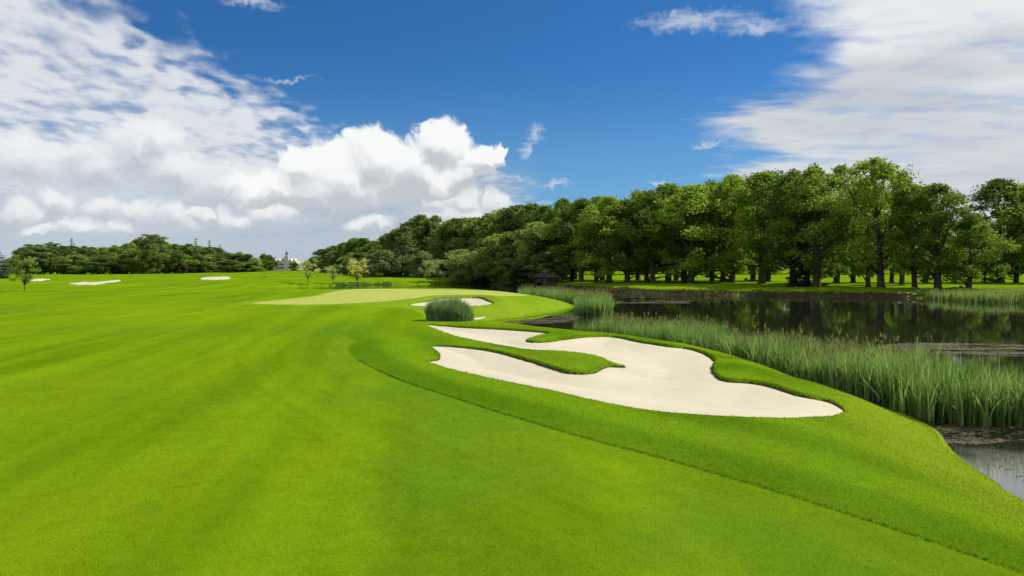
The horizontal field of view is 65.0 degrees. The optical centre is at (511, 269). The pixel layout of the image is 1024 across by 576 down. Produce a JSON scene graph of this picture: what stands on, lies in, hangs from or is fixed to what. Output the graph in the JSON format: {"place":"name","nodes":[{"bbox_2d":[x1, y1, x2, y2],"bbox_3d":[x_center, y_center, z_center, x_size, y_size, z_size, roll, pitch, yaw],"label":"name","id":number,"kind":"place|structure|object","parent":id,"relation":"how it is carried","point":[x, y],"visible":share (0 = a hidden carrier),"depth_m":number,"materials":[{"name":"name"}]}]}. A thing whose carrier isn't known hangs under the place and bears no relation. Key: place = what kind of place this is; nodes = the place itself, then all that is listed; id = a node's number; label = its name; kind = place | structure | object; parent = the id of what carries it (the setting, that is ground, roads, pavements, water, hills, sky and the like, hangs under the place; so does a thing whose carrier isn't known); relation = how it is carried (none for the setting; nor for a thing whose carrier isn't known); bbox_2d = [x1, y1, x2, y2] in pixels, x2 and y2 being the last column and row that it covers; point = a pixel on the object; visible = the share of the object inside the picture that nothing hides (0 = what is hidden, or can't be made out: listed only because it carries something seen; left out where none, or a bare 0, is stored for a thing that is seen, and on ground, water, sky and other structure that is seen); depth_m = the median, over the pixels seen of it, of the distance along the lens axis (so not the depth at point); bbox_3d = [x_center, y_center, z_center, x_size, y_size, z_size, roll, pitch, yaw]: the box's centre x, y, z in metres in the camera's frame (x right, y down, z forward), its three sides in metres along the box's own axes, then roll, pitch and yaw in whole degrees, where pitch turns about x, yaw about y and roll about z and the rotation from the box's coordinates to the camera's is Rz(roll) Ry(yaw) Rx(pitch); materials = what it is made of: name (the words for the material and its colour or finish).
{"place":"outdoors","nodes":[
{"label":"outdoors","id":0,"kind":"place"},
{"bbox_2d":[0,270,1023,575],"bbox_3d":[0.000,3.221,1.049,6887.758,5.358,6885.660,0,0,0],"label":"terrain","id":1,"kind":"structure","parent":0,"point":[54,306],"depth_m":16.81,"materials":[{"name":"green plant"}]},
{"bbox_2d":[7,256,41,290],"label":"tree","id":2,"kind":"object","parent":1,"relation":"on","point":[27,278],"visible":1,"depth_m":134.45,"materials":[{"name":"green plant"}]},
{"bbox_2d":[18,244,51,273],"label":"pine tree","id":3,"kind":"object","parent":1,"relation":"on","point":[36,253],"visible":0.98,"depth_m":398.47,"materials":[{"name":"green plant"}]},
{"bbox_2d":[31,251,55,273],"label":"woodland tree","id":4,"kind":"object","parent":1,"relation":"on","point":[45,265],"visible":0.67,"depth_m":402.38,"materials":[{"name":"green plant"}]},
{"bbox_2d":[37,243,65,273],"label":"pine tree","id":5,"kind":"object","parent":1,"relation":"on","point":[50,245],"visible":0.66,"depth_m":408.03,"materials":[{"name":"green plant"}]},
{"bbox_2d":[47,256,73,273],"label":"woodland tree","id":6,"kind":"object","parent":1,"relation":"on","point":[58,268],"visible":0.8,"depth_m":400.38,"materials":[{"name":"green plant"}]},
{"bbox_2d":[61,254,91,273],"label":"woodland tree","id":7,"kind":"object","parent":1,"relation":"on","point":[77,261],"visible":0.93,"depth_m":399.55,"materials":[{"name":"green plant"}]},
{"bbox_2d":[79,247,100,256],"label":"woodland tree","id":8,"kind":"object","parent":1,"relation":"on","point":[90,251],"visible":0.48,"depth_m":434.47,"materials":[{"name":"green plant"}]},
{"bbox_2d":[83,255,118,273],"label":"woodland tree","id":9,"kind":"object","parent":1,"relation":"on","point":[101,266],"visible":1,"depth_m":388.55,"materials":[{"name":"green plant"}]},
{"bbox_2d":[114,249,140,273],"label":"woodland tree","id":10,"kind":"object","parent":1,"relation":"on","point":[130,255],"visible":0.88,"depth_m":397.13,"materials":[{"name":"green plant"}]},
{"bbox_2d":[137,234,168,273],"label":"pine tree","id":11,"kind":"object","parent":1,"relation":"on","point":[150,239],"visible":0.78,"depth_m":396.09,"materials":[{"name":"green plant"}]},
{"bbox_2d":[139,243,169,273],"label":"woodland tree","id":12,"kind":"object","parent":1,"relation":"on","point":[152,259],"visible":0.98,"depth_m":392.33,"materials":[{"name":"green plant"}]},
{"bbox_2d":[166,251,187,272],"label":"woodland tree","id":13,"kind":"object","parent":1,"relation":"on","point":[177,255],"visible":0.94,"depth_m":389.37,"materials":[{"name":"green plant"}]},
{"bbox_2d":[172,254,200,272],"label":"woodland tree","id":14,"kind":"object","parent":1,"relation":"on","point":[191,265],"visible":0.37,"depth_m":400.26,"materials":[{"name":"green plant"}]},
{"bbox_2d":[188,255,211,272],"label":"woodland tree","id":15,"kind":"object","parent":1,"relation":"on","point":[204,265],"visible":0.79,"depth_m":404.63,"materials":[{"name":"green plant"}]},
{"bbox_2d":[211,260,242,272],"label":"woodland tree","id":16,"kind":"object","parent":1,"relation":"on","point":[225,267],"visible":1,"depth_m":394.58,"materials":[{"name":"green plant"}]},
{"bbox_2d":[261,255,278,270],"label":"bright tree","id":17,"kind":"object","parent":1,"relation":"on","point":[268,264],"visible":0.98,"depth_m":419.27,"materials":[{"name":"green plant"}]},
{"bbox_2d":[273,251,298,270],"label":"manor house","id":18,"kind":"structure","parent":1,"relation":"on","point":[285,262],"depth_m":619.70,"materials":[{"name":"stone"}]},
{"bbox_2d":[295,258,320,284],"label":"sapling","id":19,"kind":"object","parent":1,"relation":"on","point":[304,268],"visible":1,"depth_m":236.82,"materials":[{"name":"green plant"}]},
{"bbox_2d":[325,242,350,263],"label":"woodland tree","id":20,"kind":"object","parent":1,"relation":"on","point":[336,252],"visible":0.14,"depth_m":397.67,"materials":[{"name":"green plant"}]},
{"bbox_2d":[339,237,358,255],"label":"woodland tree","id":21,"kind":"object","parent":1,"relation":"on","point":[347,248],"visible":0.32,"depth_m":385.58,"materials":[{"name":"green plant"}]},
{"bbox_2d":[338,257,365,275],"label":"shrub","id":22,"kind":"object","parent":1,"relation":"on","point":[344,268],"visible":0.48,"depth_m":338.71,"materials":[{"name":"green plant"}]},
{"bbox_2d":[345,258,368,285],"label":"sapling","id":23,"kind":"object","parent":1,"relation":"on","point":[351,263],"visible":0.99,"depth_m":242.75,"materials":[{"name":"green plant"}]},
{"bbox_2d":[350,238,369,252],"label":"woodland tree","id":24,"kind":"object","parent":1,"relation":"on","point":[358,243],"visible":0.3,"depth_m":381.48,"materials":[{"name":"green plant"}]},
{"bbox_2d":[366,249,406,276],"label":"shrub","id":25,"kind":"object","parent":1,"relation":"on","point":[381,265],"visible":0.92,"depth_m":309.38,"materials":[{"name":"green plant"}]},
{"bbox_2d":[379,228,399,274],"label":"woodland tree","id":26,"kind":"object","parent":1,"relation":"on","point":[391,235],"visible":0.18,"depth_m":348.06,"materials":[{"name":"green plant"}]},
{"bbox_2d":[386,253,411,276],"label":"shrub","id":27,"kind":"object","parent":1,"relation":"on","point":[397,263],"visible":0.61,"depth_m":312.76,"materials":[{"name":"green plant"}]},
{"bbox_2d":[389,226,417,276],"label":"slender tree","id":28,"kind":"object","parent":1,"relation":"on","point":[404,238],"visible":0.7,"depth_m":317.41,"materials":[{"name":"green plant"}]},
{"bbox_2d":[394,237,425,275],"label":"woodland tree","id":29,"kind":"object","parent":1,"relation":"on","point":[420,246],"visible":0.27,"depth_m":327.14,"materials":[{"name":"green plant"}]},
{"bbox_2d":[405,214,433,264],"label":"woodland tree","id":30,"kind":"object","parent":1,"relation":"on","point":[417,223],"visible":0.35,"depth_m":332.74,"materials":[{"name":"green plant"}]},
{"bbox_2d":[406,250,434,277],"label":"shrub","id":31,"kind":"object","parent":1,"relation":"on","point":[420,257],"visible":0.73,"depth_m":300.22,"materials":[{"name":"green plant"}]},
{"bbox_2d":[406,215,441,264],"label":"woodland tree","id":32,"kind":"object","parent":1,"relation":"on","point":[432,223],"visible":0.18,"depth_m":330.45,"materials":[{"name":"green plant"}]},
{"bbox_2d":[418,260,434,279],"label":"young tree","id":33,"kind":"object","parent":1,"relation":"on","point":[430,265],"visible":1,"depth_m":267.93,"materials":[{"name":"green plant"}]},
{"bbox_2d":[424,220,449,275],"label":"woodland tree","id":34,"kind":"object","parent":1,"relation":"on","point":[431,243],"visible":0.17,"depth_m":317.08,"materials":[{"name":"green plant"}]},
{"bbox_2d":[430,259,450,282],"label":"young tree","id":35,"kind":"object","parent":1,"relation":"on","point":[434,267],"visible":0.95,"depth_m":273.66,"materials":[{"name":"green plant"}]},
{"bbox_2d":[430,233,459,276],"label":"woodland tree","id":36,"kind":"object","parent":1,"relation":"on","point":[446,241],"visible":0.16,"depth_m":314.60,"materials":[{"name":"green plant"}]},
{"bbox_2d":[419,295,475,321],"bbox_3d":[-4.816,3.324,59.202,4.354,3.452,3.800,0,0,0],"label":"reed clump","id":37,"kind":"object","parent":1,"relation":"on","point":[454,309],"visible":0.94,"depth_m":58.28,"materials":[{"name":"green plant"}]},
{"bbox_2d":[411,298,491,305],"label":"sand bunker","id":38,"kind":"object","parent":1,"relation":"on","point":[474,302],"visible":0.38,"depth_m":91.82},
{"bbox_2d":[433,217,471,267],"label":"woodland tree","id":39,"kind":"object","parent":1,"relation":"on","point":[452,226],"visible":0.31,"depth_m":312.26,"materials":[{"name":"green plant"}]},
{"bbox_2d":[443,249,476,283],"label":"willow","id":40,"kind":"object","parent":1,"relation":"on","point":[457,262],"visible":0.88,"depth_m":275.10,"materials":[{"name":"green plant"}]},
{"bbox_2d":[448,216,481,269],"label":"woodland tree","id":41,"kind":"object","parent":1,"relation":"on","point":[466,229],"visible":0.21,"depth_m":303.17,"materials":[{"name":"green plant"}]},
{"bbox_2d":[462,251,485,283],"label":"willow","id":42,"kind":"object","parent":1,"relation":"on","point":[472,254],"visible":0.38,"depth_m":273.60,"materials":[{"name":"green plant"}]},
{"bbox_2d":[455,213,494,271],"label":"woodland tree","id":43,"kind":"object","parent":1,"relation":"on","point":[472,234],"visible":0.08,"depth_m":300.35,"materials":[{"name":"green plant"}]},
{"bbox_2d":[468,209,511,256],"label":"woodland tree","id":44,"kind":"object","parent":1,"relation":"on","point":[489,222],"visible":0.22,"depth_m":292.58,"materials":[{"name":"green plant"}]},
{"bbox_2d":[469,233,513,280],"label":"woodland tree","id":45,"kind":"object","parent":1,"relation":"on","point":[493,242],"visible":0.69,"depth_m":265.10,"materials":[{"name":"green plant"}]},
{"bbox_2d":[483,204,524,247],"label":"woodland tree","id":46,"kind":"object","parent":1,"relation":"on","point":[508,212],"visible":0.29,"depth_m":287.94,"materials":[{"name":"green plant"}]},
{"bbox_2d":[490,257,520,285],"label":"waterside tree","id":47,"kind":"object","parent":1,"relation":"on","point":[505,264],"visible":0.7,"depth_m":245.65,"materials":[{"name":"green plant"}]},
{"bbox_2d":[497,229,541,259],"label":"woodland tree","id":48,"kind":"object","parent":1,"relation":"on","point":[509,238],"visible":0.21,"depth_m":259.68,"materials":[{"name":"green plant"}]},
{"bbox_2d":[492,202,552,233],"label":"woodland tree","id":49,"kind":"object","parent":1,"relation":"on","point":[530,208],"visible":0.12,"depth_m":282.54,"materials":[{"name":"green plant"}]},
{"bbox_2d":[504,257,543,283],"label":"waterside tree","id":50,"kind":"object","parent":1,"relation":"on","point":[518,264],"visible":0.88,"depth_m":240.04,"materials":[{"name":"green plant"}]},
{"bbox_2d":[515,221,547,281],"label":"woodland tree","id":51,"kind":"object","parent":1,"relation":"on","point":[533,227],"visible":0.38,"depth_m":246.28,"materials":[{"name":"green plant"}]},
{"bbox_2d":[517,205,559,229],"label":"lakeside tree","id":52,"kind":"object","parent":1,"relation":"on","point":[542,209],"visible":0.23,"depth_m":268.91,"materials":[{"name":"green plant"}]},
{"bbox_2d":[522,254,561,280],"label":"waterside tree","id":53,"kind":"object","parent":1,"relation":"on","point":[542,264],"visible":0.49,"depth_m":239.79,"materials":[{"name":"green plant"}]},
{"bbox_2d":[533,273,558,284],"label":"boathouse","id":54,"kind":"object","parent":1,"relation":"on","point":[545,278],"visible":0.91,"depth_m":224.00,"materials":[{"name":"grey paint"}]},
{"bbox_2d":[527,226,578,272],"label":"woodland tree","id":55,"kind":"object","parent":1,"relation":"on","point":[563,239],"visible":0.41,"depth_m":243.19,"materials":[{"name":"green plant"}]},
{"bbox_2d":[544,259,570,281],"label":"waterside tree","id":56,"kind":"object","parent":1,"relation":"on","point":[563,275],"visible":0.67,"depth_m":239.85,"materials":[{"name":"green plant"}]},
{"bbox_2d":[536,197,589,279],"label":"lakeside tree","id":57,"kind":"object","parent":1,"relation":"on","point":[561,203],"visible":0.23,"depth_m":257.69,"materials":[{"name":"green plant"}]},
{"bbox_2d":[541,205,604,280],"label":"lakeside tree","id":58,"kind":"object","parent":1,"relation":"on","point":[564,217],"visible":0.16,"depth_m":248.55,"materials":[{"name":"green plant"}]},
{"bbox_2d":[539,196,613,281],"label":"lakeside tree","id":59,"kind":"object","parent":1,"relation":"on","point":[553,230],"visible":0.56,"depth_m":230.53,"materials":[{"name":"green plant"}]},
{"bbox_2d":[566,196,619,280],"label":"lakeside tree","id":60,"kind":"object","parent":1,"relation":"on","point":[595,200],"visible":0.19,"depth_m":232.64,"materials":[{"name":"green plant"}]},
{"bbox_2d":[566,195,645,282],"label":"lakeside tree","id":61,"kind":"object","parent":1,"relation":"on","point":[585,227],"visible":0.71,"depth_m":217.28,"materials":[{"name":"green plant"}]},
{"bbox_2d":[591,198,654,281],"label":"lakeside tree","id":62,"kind":"object","parent":1,"relation":"on","point":[615,244],"visible":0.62,"depth_m":214.56,"materials":[{"name":"green plant"}]},
{"bbox_2d":[429,325,842,417],"bbox_3d":[2.520,4.022,38.186,13.326,0.511,35.475,0,0,-6],"label":"sand bunker","id":63,"kind":"object","parent":1,"relation":"on","point":[661,378],"visible":0.91,"depth_m":28.61},
{"bbox_2d":[611,190,678,281],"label":"lakeside tree","id":64,"kind":"object","parent":1,"relation":"on","point":[639,197],"visible":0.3,"depth_m":213.82,"materials":[{"name":"green plant"}]},
{"bbox_2d":[618,189,689,282],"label":"lakeside tree","id":65,"kind":"object","parent":1,"relation":"on","point":[650,197],"visible":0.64,"depth_m":208.69,"materials":[{"name":"green plant"}]},
{"bbox_2d":[632,181,699,281],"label":"lakeside tree","id":66,"kind":"object","parent":1,"relation":"on","point":[669,189],"visible":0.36,"depth_m":212.11,"materials":[{"name":"green plant"}]},
{"bbox_2d":[647,193,720,281],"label":"lakeside tree","id":67,"kind":"object","parent":1,"relation":"on","point":[684,272],"visible":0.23,"depth_m":207.97,"materials":[{"name":"green plant"}]},
{"bbox_2d":[358,296,1021,571],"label":"edge grass","id":68,"kind":"structure","parent":1,"relation":"on","point":[826,506],"depth_m":24.68,"materials":[{"name":"green plant"}]},
{"bbox_2d":[644,182,742,282],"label":"lakeside tree","id":69,"kind":"object","parent":1,"relation":"on","point":[691,262],"visible":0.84,"depth_m":202.72,"materials":[{"name":"green plant"}]},
{"bbox_2d":[489,281,936,297],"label":"bank vegetation","id":70,"kind":"object","parent":1,"relation":"on","point":[625,288],"visible":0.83,"depth_m":154.76,"materials":[{"name":"green plant"}]},
{"bbox_2d":[687,179,746,281],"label":"lakeside tree","id":71,"kind":"object","parent":1,"relation":"on","point":[712,183],"visible":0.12,"depth_m":220.09,"materials":[{"name":"green plant"}]},
{"bbox_2d":[694,182,759,281],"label":"lakeside tree","id":72,"kind":"object","parent":1,"relation":"on","point":[728,223],"visible":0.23,"depth_m":208.93,"materials":[{"name":"green plant"}]},
{"bbox_2d":[694,174,772,282],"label":"lakeside tree","id":73,"kind":"object","parent":1,"relation":"on","point":[730,182],"visible":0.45,"depth_m":204.62,"materials":[{"name":"green plant"}]},
{"bbox_2d":[705,169,787,283],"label":"lakeside tree","id":74,"kind":"object","parent":1,"relation":"on","point":[757,182],"visible":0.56,"depth_m":194.27,"materials":[{"name":"green plant"}]},
{"bbox_2d":[738,168,799,280],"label":"lakeside tree","id":75,"kind":"object","parent":1,"relation":"on","point":[768,274],"visible":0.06,"depth_m":224.53,"materials":[{"name":"green plant"}]},
{"bbox_2d":[746,168,839,284],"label":"lakeside tree","id":76,"kind":"object","parent":1,"relation":"on","point":[781,179],"visible":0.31,"depth_m":183.42,"materials":[{"name":"green plant"}]},
{"bbox_2d":[785,257,811,286],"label":"dark evergreen","id":77,"kind":"object","parent":1,"relation":"on","point":[794,282],"visible":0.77,"depth_m":171.39,"materials":[{"name":"green plant"}]},
{"bbox_2d":[761,175,845,285],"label":"lakeside tree","id":78,"kind":"object","parent":1,"relation":"on","point":[805,216],"visible":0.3,"depth_m":173.74,"materials":[{"name":"green plant"}]},
{"bbox_2d":[763,162,880,286],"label":"lakeside tree","id":79,"kind":"object","parent":1,"relation":"on","point":[807,187],"visible":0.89,"depth_m":167.62,"materials":[{"name":"green plant"}]},
{"bbox_2d":[812,163,882,282],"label":"lakeside tree","id":80,"kind":"object","parent":1,"relation":"on","point":[841,170],"visible":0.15,"depth_m":194.34,"materials":[{"name":"green plant"}]},
{"bbox_2d":[825,195,876,282],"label":"lakeside tree","id":81,"kind":"object","parent":1,"relation":"on","point":[853,279],"visible":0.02,"depth_m":204.11,"materials":[{"name":"green plant"}]},
{"bbox_2d":[829,179,896,286],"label":"lakeside tree","id":82,"kind":"object","parent":1,"relation":"on","point":[844,239],"visible":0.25,"depth_m":165.22,"materials":[{"name":"green plant"}]},
{"bbox_2d":[814,156,942,287],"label":"lakeside tree","id":83,"kind":"object","parent":1,"relation":"on","point":[879,169],"visible":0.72,"depth_m":156.89,"materials":[{"name":"green plant"}]},
{"bbox_2d":[870,175,949,284],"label":"lakeside tree","id":84,"kind":"object","parent":1,"relation":"on","point":[902,279],"visible":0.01,"depth_m":180.60,"materials":[{"name":"green plant"}]},
{"bbox_2d":[880,181,953,287],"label":"lakeside tree","id":85,"kind":"object","parent":1,"relation":"on","point":[909,188],"visible":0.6,"depth_m":153.11,"materials":[{"name":"green plant"}]},
{"bbox_2d":[885,182,988,288],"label":"lakeside tree","id":86,"kind":"object","parent":1,"relation":"on","point":[915,232],"visible":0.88,"depth_m":148.06,"materials":[{"name":"green plant"}]},
{"bbox_2d":[933,221,984,282],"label":"lakeside tree","id":87,"kind":"object","parent":1,"relation":"on","point":[955,240],"visible":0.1,"depth_m":205.81,"materials":[{"name":"green plant"}]},
{"bbox_2d":[925,212,1020,288],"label":"lakeside tree","id":88,"kind":"object","parent":1,"relation":"on","point":[990,255],"visible":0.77,"depth_m":147.03,"materials":[{"name":"green plant"}]},
{"bbox_2d":[960,178,1023,282],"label":"lakeside tree","id":89,"kind":"object","parent":1,"relation":"on","point":[987,192],"visible":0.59,"depth_m":199.73,"materials":[{"name":"green plant"}]},
{"bbox_2d":[977,226,1023,282],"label":"lakeside tree","id":90,"kind":"object","parent":1,"relation":"on","point":[1015,273],"visible":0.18,"depth_m":204.74,"materials":[{"name":"green plant"}]},
{"bbox_2d":[989,180,1023,265],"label":"lakeside tree","id":91,"kind":"object","parent":1,"relation":"on","point":[1001,221],"visible":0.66,"depth_m":195.59,"materials":[{"name":"green plant"}]},
{"bbox_2d":[0,0,1023,269],"label":"sky","id":92,"kind":"structure","parent":0,"point":[299,128],"materials":[{"name":"blue"}]},
{"bbox_2d":[506,317,578,323],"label":"floating weed","id":93,"kind":"object","parent":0,"point":[552,321],"visible":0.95,"depth_m":76.93,"materials":[{"name":"green plant"}]},
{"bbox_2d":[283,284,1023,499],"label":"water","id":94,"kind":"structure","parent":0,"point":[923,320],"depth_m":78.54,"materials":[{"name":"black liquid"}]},
{"bbox_2d":[329,281,391,285],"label":"reed bed","id":95,"kind":"object","parent":94,"relation":"in","point":[341,284],"visible":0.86,"depth_m":257.47,"materials":[{"name":"green plant"}]},
{"bbox_2d":[517,284,616,314],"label":"reed bed","id":96,"kind":"object","parent":94,"relation":"on","point":[590,302],"visible":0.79,"depth_m":99.33,"materials":[{"name":"green plant"}]},
{"bbox_2d":[583,311,740,348],"bbox_3d":[9.552,3.847,52.940,5.739,2.406,12.449,0,0,-23],"label":"reed bed","id":97,"kind":"object","parent":94,"relation":"on","point":[678,332],"visible":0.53,"depth_m":50.45,"materials":[{"name":"green plant"}]},
{"bbox_2d":[701,321,964,400],"bbox_3d":[14.323,3.826,38.520,6.622,2.449,17.068,0,0,-8],"label":"reed bed","id":98,"kind":"object","parent":94,"relation":"on","point":[830,365],"visible":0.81,"depth_m":36.75,"materials":[{"name":"green plant"}]},
{"bbox_2d":[850,335,1023,428],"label":"reed bed","id":99,"kind":"object","parent":94,"relation":"on","point":[968,397],"visible":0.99,"depth_m":27.11,"materials":[{"name":"green plant"}]},
{"bbox_2d":[877,342,1023,355],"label":"floating weed","id":100,"kind":"object","parent":94,"relation":"on","point":[932,345],"visible":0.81,"depth_m":50.69,"materials":[{"name":"green plant"}]},
{"bbox_2d":[925,286,1023,302],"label":"reed bed","id":101,"kind":"object","parent":94,"relation":"on","point":[986,296],"visible":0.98,"depth_m":124.47,"materials":[{"name":"green plant"}]},
{"bbox_2d":[935,423,1023,444],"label":"floating weed","id":102,"kind":"object","parent":94,"relation":"on","point":[956,427],"visible":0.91,"depth_m":24.59,"materials":[{"name":"plant"}]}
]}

